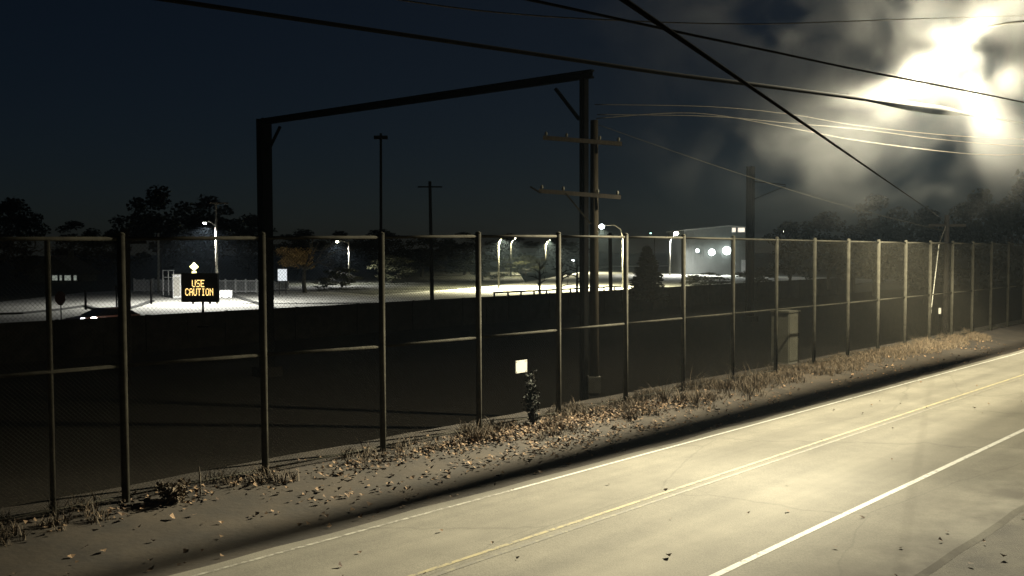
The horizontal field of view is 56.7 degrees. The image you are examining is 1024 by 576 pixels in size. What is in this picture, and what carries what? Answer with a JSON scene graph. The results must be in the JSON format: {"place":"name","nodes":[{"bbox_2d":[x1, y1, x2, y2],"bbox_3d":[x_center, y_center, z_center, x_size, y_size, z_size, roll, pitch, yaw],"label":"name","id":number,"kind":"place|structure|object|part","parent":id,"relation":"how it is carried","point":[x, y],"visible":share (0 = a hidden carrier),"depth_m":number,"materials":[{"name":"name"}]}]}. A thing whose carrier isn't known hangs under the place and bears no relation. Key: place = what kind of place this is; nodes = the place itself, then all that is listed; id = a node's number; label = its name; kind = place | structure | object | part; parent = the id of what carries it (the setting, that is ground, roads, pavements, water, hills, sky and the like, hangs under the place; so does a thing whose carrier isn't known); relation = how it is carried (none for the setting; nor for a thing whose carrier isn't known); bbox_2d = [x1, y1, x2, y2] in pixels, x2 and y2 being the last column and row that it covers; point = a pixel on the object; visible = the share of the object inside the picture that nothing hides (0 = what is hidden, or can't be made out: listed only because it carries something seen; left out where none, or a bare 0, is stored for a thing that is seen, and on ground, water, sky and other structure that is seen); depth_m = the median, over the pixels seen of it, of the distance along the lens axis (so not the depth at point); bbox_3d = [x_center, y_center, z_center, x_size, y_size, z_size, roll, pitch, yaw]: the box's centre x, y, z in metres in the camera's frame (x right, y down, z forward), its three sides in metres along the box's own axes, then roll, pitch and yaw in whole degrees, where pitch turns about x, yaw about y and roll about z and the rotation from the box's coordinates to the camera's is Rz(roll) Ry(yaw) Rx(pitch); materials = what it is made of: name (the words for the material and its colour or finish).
{"place":"outdoors","nodes":[
{"label":"outdoors","id":0,"kind":"place"},
{"bbox_2d":[22,251,101,281],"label":"house","id":1,"kind":"structure","parent":0,"point":[58,272],"depth_m":140.03,"materials":[{"name":"beige"}]},
{"bbox_2d":[35,269,41,281],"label":"door","id":2,"kind":"structure","parent":1,"relation":"in","point":[38,278],"depth_m":139.96,"materials":[{"name":"black"}]},
{"bbox_2d":[52,275,57,280],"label":"window","id":3,"kind":"structure","parent":1,"relation":"in","point":[54,278],"depth_m":139.96,"materials":[{"name":"grey glass"}]},
{"bbox_2d":[64,275,71,280],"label":"window","id":4,"kind":"structure","parent":1,"relation":"in","point":[65,276],"depth_m":139.96,"materials":[{"name":"grey glass"}]},
{"bbox_2d":[219,290,233,297],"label":"barrier block","id":5,"kind":"object","parent":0,"point":[221,293],"depth_m":91.97,"materials":[{"name":"white concrete"}]},
{"bbox_2d":[0,266,902,322],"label":"paved lot","id":6,"kind":"structure","parent":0,"point":[172,308],"depth_m":91.65,"materials":[{"name":"concrete"}]},
{"bbox_2d":[0,305,83,314],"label":"kerb","id":7,"kind":"structure","parent":6,"relation":"on","point":[38,311],"depth_m":70.92,"materials":[{"name":"grey concrete"}]},
{"bbox_2d":[55,291,65,319],"bbox_3d":[-27.635,1.262,58.137,0.628,2.139,0.107,0,2,0],"label":"stop sign","id":8,"kind":"object","parent":6,"relation":"on","point":[59,298],"visible":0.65,"depth_m":58.06,"materials":[{"name":"metal"}]},
{"bbox_2d":[84,290,86,309],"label":"lot post","id":9,"kind":"object","parent":6,"relation":"on","point":[85,299],"visible":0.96,"depth_m":74.03,"materials":[{"name":"metal"}]},
{"bbox_2d":[62,307,139,319],"bbox_3d":[-23.691,1.816,55.288,2.812,1.239,4.350,2,3,38],"label":"parked car","id":10,"kind":"object","parent":6,"relation":"on","point":[99,312],"visible":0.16,"depth_m":55.20,"materials":[{"name":"red paint"}]},
{"bbox_2d":[131,300,154,308],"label":"kerb","id":11,"kind":"structure","parent":6,"relation":"on","point":[141,304],"depth_m":79.93,"materials":[{"name":"grey concrete"}]},
{"bbox_2d":[150,279,151,303],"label":"lot post","id":12,"kind":"object","parent":6,"relation":"on","point":[150,291],"visible":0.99,"depth_m":82.00,"materials":[{"name":"metal"}]},
{"bbox_2d":[133,278,172,291],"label":"vinyl fence","id":13,"kind":"object","parent":6,"relation":"on","point":[142,287],"visible":0.77,"depth_m":106.05,"materials":[{"name":"white plastic"}]},
{"bbox_2d":[157,233,159,292],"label":"lit pole","id":14,"kind":"object","parent":6,"relation":"on","point":[158,274],"visible":0.94,"depth_m":103.92,"materials":[{"name":"metal"}]},
{"bbox_2d":[162,270,173,294],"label":"pipe frame","id":15,"kind":"object","parent":6,"relation":"on","point":[168,280],"visible":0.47,"depth_m":98.00,"materials":[{"name":"grey metal"}]},
{"bbox_2d":[172,274,180,297],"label":"storage box","id":16,"kind":"object","parent":6,"relation":"on","point":[176,282],"visible":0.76,"depth_m":91.66,"materials":[{"name":"white plastic"}]},
{"bbox_2d":[173,277,179,295],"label":"door","id":17,"kind":"structure","parent":16,"relation":"in","point":[176,280],"depth_m":91.65,"materials":[{"name":"white metal"}]},
{"bbox_2d":[190,263,197,272],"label":"warning sign","id":18,"kind":"object","parent":6,"relation":"on","point":[194,267],"visible":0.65,"depth_m":83.98,"materials":[{"name":"metal"}]},
{"bbox_2d":[181,273,219,327],"bbox_3d":[-18.732,0.719,57.074,2.194,3.256,0.900,0,2,0],"label":"message sign","id":19,"kind":"object","parent":6,"relation":"on","point":[193,279],"visible":0.84,"depth_m":56.92,"materials":[{"name":"metal"}]},
{"bbox_2d":[201,202,227,303],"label":"street lamp","id":20,"kind":"object","parent":6,"relation":"on","point":[216,244],"visible":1,"depth_m":81.79,"materials":[{"name":"metal"}]},
{"bbox_2d":[219,279,257,292],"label":"vinyl fence","id":21,"kind":"object","parent":6,"relation":"on","point":[234,287],"visible":0.57,"depth_m":103.05,"materials":[{"name":"white plastic"}]},
{"bbox_2d":[233,295,275,307],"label":"kerb","id":22,"kind":"structure","parent":6,"relation":"on","point":[250,301],"depth_m":86.19,"materials":[{"name":"grey concrete"}]},
{"bbox_2d":[278,269,286,294],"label":"sign board","id":23,"kind":"object","parent":6,"relation":"on","point":[281,276],"visible":0.92,"depth_m":97.97,"materials":[{"name":"grey metal"}]},
{"bbox_2d":[275,239,334,292],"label":"tree","id":24,"kind":"object","parent":6,"relation":"on","point":[292,255],"visible":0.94,"depth_m":102.49,"materials":[{"name":"foliage"},{"name":"bark"}]},
{"bbox_2d":[374,133,387,231],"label":"utility pole","id":25,"kind":"object","parent":6,"relation":"on","point":[380,137],"visible":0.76,"depth_m":69.67,"materials":[{"name":"brown wood"}]},
{"bbox_2d":[418,181,441,299],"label":"utility pole","id":26,"kind":"object","parent":6,"relation":"on","point":[429,187],"visible":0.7,"depth_m":85.75,"materials":[{"name":"brown wood"}]},
{"bbox_2d":[498,238,501,288],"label":"street lamp","id":27,"kind":"object","parent":6,"relation":"on","point":[498,265],"visible":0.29,"depth_m":111.89,"materials":[{"name":"metal"}]},
{"bbox_2d":[499,255,547,274],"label":"tree","id":28,"kind":"object","parent":6,"relation":"on","point":[519,263],"visible":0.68,"depth_m":169.17,"materials":[{"name":"green plant"}]},
{"bbox_2d":[527,258,547,293],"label":"sapling","id":29,"kind":"object","parent":6,"relation":"on","point":[540,274],"visible":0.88,"depth_m":83.97,"materials":[{"name":"brown plant"}]},
{"bbox_2d":[493,286,620,295],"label":"guard rail","id":30,"kind":"object","parent":6,"relation":"on","point":[603,287],"visible":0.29,"depth_m":80.80,"materials":[{"name":"metal"}]},
{"bbox_2d":[551,263,571,292],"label":"sapling","id":31,"kind":"object","parent":6,"relation":"on","point":[568,275],"visible":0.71,"depth_m":85.96,"materials":[{"name":"brown plant"}]},
{"bbox_2d":[565,256,578,291],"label":"sapling","id":32,"kind":"object","parent":6,"relation":"on","point":[577,278],"visible":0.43,"depth_m":87.97,"materials":[{"name":"brown plant"}]},
{"bbox_2d":[606,232,613,289],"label":"utility pole","id":33,"kind":"object","parent":6,"relation":"on","point":[610,257],"visible":0.72,"depth_m":91.82,"materials":[{"name":"brown wood"}]},
{"bbox_2d":[599,224,622,287],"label":"street lamp","id":34,"kind":"object","parent":6,"relation":"on","point":[601,226],"visible":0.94,"depth_m":111.82,"materials":[{"name":"metal"}]},
{"bbox_2d":[669,232,678,275],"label":"street lamp","id":35,"kind":"object","parent":6,"relation":"on","point":[676,233],"visible":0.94,"depth_m":164.90,"materials":[{"name":"metal"}]},
{"bbox_2d":[680,272,730,285],"bbox_3d":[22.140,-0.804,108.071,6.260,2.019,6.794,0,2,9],"label":"parked car","id":36,"kind":"object","parent":6,"relation":"on","point":[702,279],"visible":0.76,"depth_m":107.60,"materials":[{"name":"metal"}]},
{"bbox_2d":[762,220,813,279],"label":"tree","id":37,"kind":"object","parent":6,"relation":"on","point":[789,227],"visible":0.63,"depth_m":129.35,"materials":[{"name":"green plant"}]},
{"bbox_2d":[0,327,991,546],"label":"dry grass","id":38,"kind":"structure","parent":0,"point":[764,379],"depth_m":27.07,"materials":[{"name":"brown plant"}]},
{"bbox_2d":[0,280,1021,507],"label":"trackbed","id":39,"kind":"structure","parent":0,"point":[320,423],"depth_m":41.25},
{"bbox_2d":[103,228,146,385],"bbox_3d":[-16.554,0.824,40.695,1.800,6.765,0.496,0,2,0],"label":"utility pole","id":40,"kind":"object","parent":39,"relation":"on","point":[126,231],"visible":0.46,"depth_m":40.59,"materials":[{"name":"brown wood"}]},
{"bbox_2d":[252,69,593,400],"bbox_3d":[-4.434,-1.551,37.888,18.907,11.958,1.066,2,3,40],"label":"catenary portal","id":41,"kind":"object","parent":39,"relation":"on","point":[265,141],"visible":0.7,"depth_m":36.27,"materials":[{"name":"metal"}]},
{"bbox_2d":[0,277,854,363],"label":"retaining wall","id":42,"kind":"structure","parent":39,"relation":"on","point":[168,321],"depth_m":62.82,"materials":[{"name":"grey concrete"}]},
{"bbox_2d":[741,166,785,321],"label":"catenary mast","id":43,"kind":"object","parent":39,"relation":"on","point":[750,204],"visible":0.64,"depth_m":75.32,"materials":[{"name":"metal"}]},
{"bbox_2d":[0,253,1022,301],"bbox_3d":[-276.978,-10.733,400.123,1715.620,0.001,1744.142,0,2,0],"label":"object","id":44,"kind":"structure","parent":0,"point":[148,274],"depth_m":172.93,"materials":[{"name":"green plant"}]},
{"bbox_2d":[0,196,51,277],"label":"tree","id":45,"kind":"object","parent":44,"relation":"on","point":[10,208],"visible":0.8,"depth_m":164.42,"materials":[{"name":"green plant"}]},
{"bbox_2d":[50,220,108,264],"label":"tree","id":46,"kind":"object","parent":44,"relation":"on","point":[85,252],"visible":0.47,"depth_m":173.73,"materials":[{"name":"green plant"}]},
{"bbox_2d":[89,228,132,276],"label":"tree","id":47,"kind":"object","parent":44,"relation":"on","point":[110,253],"visible":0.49,"depth_m":168.90,"materials":[{"name":"green plant"}]},
{"bbox_2d":[108,185,199,277],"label":"tree","id":48,"kind":"object","parent":44,"relation":"on","point":[146,225],"visible":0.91,"depth_m":158.82,"materials":[{"name":"green plant"}]},
{"bbox_2d":[172,194,248,272],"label":"tree","id":49,"kind":"object","parent":44,"relation":"on","point":[194,220],"visible":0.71,"depth_m":182.04,"materials":[{"name":"green plant"}]},
{"bbox_2d":[217,213,277,275],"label":"tree","id":50,"kind":"object","parent":44,"relation":"on","point":[249,222],"visible":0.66,"depth_m":168.45,"materials":[{"name":"green plant"}]},
{"bbox_2d":[274,281,288,289],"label":"fence","id":51,"kind":"object","parent":44,"relation":"on","point":[281,286],"visible":0.51,"depth_m":110.05,"materials":[{"name":"white plastic"}]},
{"bbox_2d":[273,228,333,274],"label":"tree","id":52,"kind":"object","parent":44,"relation":"on","point":[302,233],"visible":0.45,"depth_m":174.05,"materials":[{"name":"green plant"}]},
{"bbox_2d":[312,277,337,288],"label":"tree","id":53,"kind":"object","parent":44,"relation":"on","point":[328,284],"visible":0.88,"depth_m":111.77,"materials":[{"name":"green plant"}]},
{"bbox_2d":[313,230,363,270],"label":"tree","id":54,"kind":"object","parent":44,"relation":"on","point":[341,257],"visible":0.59,"depth_m":178.25,"materials":[{"name":"green plant"}]},
{"bbox_2d":[323,267,361,286],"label":"tree","id":55,"kind":"object","parent":44,"relation":"on","point":[340,274],"visible":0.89,"depth_m":117.96,"materials":[{"name":"green plant"}]},
{"bbox_2d":[335,239,353,277],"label":"street lamp","id":56,"kind":"object","parent":44,"relation":"on","point":[349,250],"visible":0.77,"depth_m":127.85,"materials":[{"name":"metal"}]},
{"bbox_2d":[346,229,403,273],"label":"tree","id":57,"kind":"object","parent":44,"relation":"on","point":[371,242],"visible":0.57,"depth_m":169.20,"materials":[{"name":"green plant"}]},
{"bbox_2d":[367,255,417,282],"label":"tree","id":58,"kind":"object","parent":44,"relation":"on","point":[397,259],"visible":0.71,"depth_m":134.33,"materials":[{"name":"green plant"}]},
{"bbox_2d":[389,238,453,276],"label":"tree","id":59,"kind":"object","parent":44,"relation":"on","point":[422,255],"visible":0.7,"depth_m":164.12,"materials":[{"name":"green plant"}]},
{"bbox_2d":[434,232,485,274],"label":"tree","id":60,"kind":"object","parent":44,"relation":"on","point":[463,257],"visible":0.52,"depth_m":174.56,"materials":[{"name":"green plant"}]},
{"bbox_2d":[443,254,517,280],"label":"tree","id":61,"kind":"object","parent":44,"relation":"on","point":[467,268],"visible":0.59,"depth_m":139.48,"materials":[{"name":"green plant"}]},
{"bbox_2d":[483,233,540,271],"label":"tree","id":62,"kind":"object","parent":44,"relation":"on","point":[507,243],"visible":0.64,"depth_m":197.87,"materials":[{"name":"green plant"}]},
{"bbox_2d":[510,238,515,276],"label":"street lamp","id":63,"kind":"object","parent":44,"relation":"on","point":[510,257],"visible":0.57,"depth_m":159.85,"materials":[{"name":"metal"}]},
{"bbox_2d":[525,238,589,267],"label":"tree","id":64,"kind":"object","parent":44,"relation":"on","point":[552,250],"visible":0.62,"depth_m":227.10,"materials":[{"name":"green plant"}]},
{"bbox_2d":[666,225,745,273],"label":"warehouse","id":65,"kind":"structure","parent":44,"relation":"on","point":[728,231],"depth_m":171.88,"materials":[{"name":"metal"}]},
{"bbox_2d":[738,227,744,231],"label":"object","id":66,"kind":"structure","parent":65,"relation":"in","point":[740,229],"depth_m":171.61,"materials":[{"name":"white glass"}]},
{"bbox_2d":[741,260,745,272],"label":"door","id":67,"kind":"structure","parent":65,"relation":"in","point":[744,264],"depth_m":171.90,"materials":[{"name":"grey metal"}]},
{"bbox_2d":[735,267,778,282],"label":"tree","id":68,"kind":"object","parent":44,"relation":"on","point":[770,273],"visible":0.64,"depth_m":119.54,"materials":[{"name":"green plant"}]},
{"bbox_2d":[0,320,1023,575],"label":"verge","id":69,"kind":"structure","parent":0,"point":[194,528],"depth_m":18.11,"materials":[{"name":"soil"}]},
{"bbox_2d":[153,478,190,503],"bbox_3d":[-5.872,3.567,16.642,0.630,0.435,0.658,2,3,38],"label":"weed shrub","id":70,"kind":"object","parent":69,"relation":"on","point":[178,490],"visible":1,"depth_m":16.53,"materials":[{"name":"brown plant"}]},
{"bbox_2d":[198,466,200,495],"bbox_3d":[-5.603,3.503,17.026,0.049,0.615,0.032,0,2,0],"label":"stake","id":71,"kind":"object","parent":69,"relation":"on","point":[199,479],"visible":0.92,"depth_m":17.02,"materials":[{"name":"brown wood"}]},
{"bbox_2d":[0,231,1023,522],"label":"chain link fence","id":72,"kind":"object","parent":69,"relation":"on","point":[124,437],"visible":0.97,"depth_m":22.05,"materials":[{"name":"metal"}]},
{"bbox_2d":[515,359,526,372],"bbox_3d":[0.237,1.952,23.621,0.026,0.310,0.410,2,3,43],"label":"notice sign","id":73,"kind":"object","parent":72,"relation":"attached to","point":[521,366],"visible":1,"depth_m":23.62,"materials":[{"name":"white metal"}]},
{"bbox_2d":[8,338,1023,575],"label":"leaf litter","id":74,"kind":"object","parent":69,"relation":"on","point":[585,419],"visible":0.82,"depth_m":21.75,"materials":[{"name":"brown plant"}]},
{"bbox_2d":[520,370,540,425],"bbox_3d":[0.478,2.737,23.619,0.460,1.399,0.445,1,2,17],"label":"weed shrub","id":75,"kind":"object","parent":69,"relation":"on","point":[532,409],"visible":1,"depth_m":23.58,"materials":[{"name":"green plant"}]},
{"bbox_2d":[530,120,621,395],"bbox_3d":[2.032,-0.935,30.338,2.926,8.800,0.455,0,2,0],"label":"utility pole","id":76,"kind":"object","parent":69,"relation":"on","point":[593,141],"visible":0.99,"depth_m":30.20,"materials":[{"name":"brown wood"}]},
{"bbox_2d":[599,125,942,230],"bbox_3d":[11.772,-3.975,37.941,23.912,3.216,0.016,-2,3,-40],"label":"service wire","id":77,"kind":"object","parent":76,"relation":"attached to","point":[754,178],"visible":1,"depth_m":35.09,"materials":[{"name":"metal"}]},
{"bbox_2d":[597,114,1017,145],"bbox_3d":[15.811,-5.901,36.444,29.048,0.597,1.507,-1,3,-29],"label":"overhead wire","id":78,"kind":"object","parent":76,"relation":"attached to","point":[801,124],"visible":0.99,"depth_m":32.65,"materials":[{"name":"metal"}]},
{"bbox_2d":[595,104,1023,139],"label":"overhead wire","id":79,"kind":"object","parent":76,"relation":"attached to","point":[799,115],"visible":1,"depth_m":32.67,"materials":[{"name":"metal"}]},
{"bbox_2d":[596,112,1023,154],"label":"overhead wire","id":80,"kind":"object","parent":76,"relation":"attached to","point":[803,130],"visible":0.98,"depth_m":32.75,"materials":[{"name":"metal"}]},
{"bbox_2d":[770,309,800,364],"bbox_3d":[10.406,1.877,36.130,0.795,2.060,0.920,2,3,43],"label":"equipment cabinet","id":81,"kind":"object","parent":69,"relation":"on","point":[787,325],"visible":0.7,"depth_m":35.80,"materials":[{"name":"metal"}]},
{"bbox_3d":[10.674,1.866,35.875,0.055,1.760,0.740,2,3,43],"label":"door","id":82,"kind":"part","parent":81,"relation":"part of","materials":[{"name":"paint"}]},
{"bbox_2d":[787,211,863,289],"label":"tree","id":83,"kind":"object","parent":69,"relation":"on","point":[826,222],"visible":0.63,"depth_m":109.67,"materials":[{"name":"green plant"}]},
{"bbox_2d":[842,194,921,295],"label":"tree","id":84,"kind":"object","parent":69,"relation":"on","point":[877,228],"visible":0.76,"depth_m":94.54,"materials":[{"name":"green plant"}]},
{"bbox_2d":[892,206,962,303],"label":"tree","id":85,"kind":"object","parent":69,"relation":"on","point":[923,218],"visible":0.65,"depth_m":81.25,"materials":[{"name":"green plant"}]},
{"bbox_2d":[938,308,940,333],"bbox_3d":[21.221,1.757,47.132,0.120,1.542,0.060,0,2,0],"label":"marker plate","id":86,"kind":"object","parent":69,"relation":"on","point":[939,318],"visible":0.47,"depth_m":47.11,"materials":[{"name":"white metal"}]},
{"bbox_2d":[928,215,965,334],"bbox_3d":[20.936,-0.468,45.782,1.800,6.100,0.300,0,2,0],"label":"utility pole","id":87,"kind":"object","parent":69,"relation":"on","point":[946,228],"visible":0.7,"depth_m":45.67,"materials":[{"name":"brown wood"}]},
{"bbox_2d":[619,0,944,220],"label":"service cable","id":88,"kind":"object","parent":87,"relation":"attached to","point":[651,18],"visible":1,"depth_m":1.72,"materials":[{"name":"black rubber"}]},
{"bbox_2d":[931,226,945,311],"bbox_3d":[20.439,-0.279,45.450,1.195,5.657,0.235,-1,3,-24],"label":"guy wire","id":89,"kind":"object","parent":87,"relation":"attached to","point":[935,273],"visible":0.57,"depth_m":45.29,"materials":[{"name":"metal"}]},
{"bbox_2d":[935,188,1019,302],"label":"tree","id":90,"kind":"object","parent":69,"relation":"on","point":[975,231],"visible":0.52,"depth_m":83.44,"materials":[{"name":"green plant"}]},
{"bbox_2d":[977,169,1023,289],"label":"tree","id":91,"kind":"object","parent":69,"relation":"on","point":[1000,217],"visible":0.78,"depth_m":77.20,"materials":[{"name":"green plant"}]},
{"bbox_2d":[0,0,1023,363],"label":"sky","id":92,"kind":"structure","parent":0,"point":[103,103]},
{"bbox_2d":[155,0,1023,123],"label":"overhead cable","id":93,"kind":"object","parent":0,"point":[923,107],"visible":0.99,"depth_m":17.57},
{"bbox_2d":[169,349,1023,575],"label":"road","id":94,"kind":"structure","parent":0,"point":[715,527],"depth_m":16.85,"materials":[{"name":"grey asphalt"}]},
{"bbox_2d":[192,490,511,575],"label":"road edge line","id":95,"kind":"object","parent":94,"relation":"on","point":[344,535],"visible":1,"depth_m":15.23,"materials":[{"name":"white paint"}]},
{"bbox_2d":[408,374,1023,575],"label":"road centre line","id":96,"kind":"object","parent":94,"relation":"on","point":[494,548],"visible":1,"depth_m":17.52,"materials":[{"name":"yellow paint"}]},
{"bbox_2d":[431,377,1023,575],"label":"road centre line","id":97,"kind":"object","parent":94,"relation":"on","point":[502,552],"visible":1,"depth_m":17.44,"materials":[{"name":"yellow paint"}]},
{"bbox_2d":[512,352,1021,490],"bbox_3d":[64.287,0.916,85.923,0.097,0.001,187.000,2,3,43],"label":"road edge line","id":98,"kind":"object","parent":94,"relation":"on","point":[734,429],"visible":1,"depth_m":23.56,"materials":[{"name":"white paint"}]},
{"bbox_2d":[709,428,1023,575],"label":"road edge line","id":99,"kind":"object","parent":94,"relation":"on","point":[767,550],"visible":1,"depth_m":16.45,"materials":[{"name":"white paint"}]},
{"bbox_2d":[944,20,1023,41],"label":"street lamp","id":100,"kind":"object","parent":94,"relation":"on","point":[954,36],"visible":1,"depth_m":28.95,"materials":[{"name":"grey metal"}]},
{"bbox_2d":[621,246,670,302],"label":"conifer","id":101,"kind":"object","parent":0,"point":[636,277],"visible":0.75,"depth_m":83.47,"materials":[{"name":"green plant"}]},
{"bbox_2d":[399,0,1023,24],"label":"overhead wire","id":102,"kind":"object","parent":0,"point":[669,22],"visible":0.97,"depth_m":16.30,"materials":[{"name":"metal"}]},
{"bbox_2d":[525,0,1023,102],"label":"overhead cable","id":103,"kind":"object","parent":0,"point":[652,26],"visible":0.99,"depth_m":15.72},
{"bbox_2d":[928,511,1023,575],"bbox_3d":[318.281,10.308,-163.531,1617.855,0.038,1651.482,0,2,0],"label":"ground","id":104,"kind":"structure","parent":0,"point":[985,558],"depth_m":14.28,"materials":[{"name":"asphalt"}]}
]}

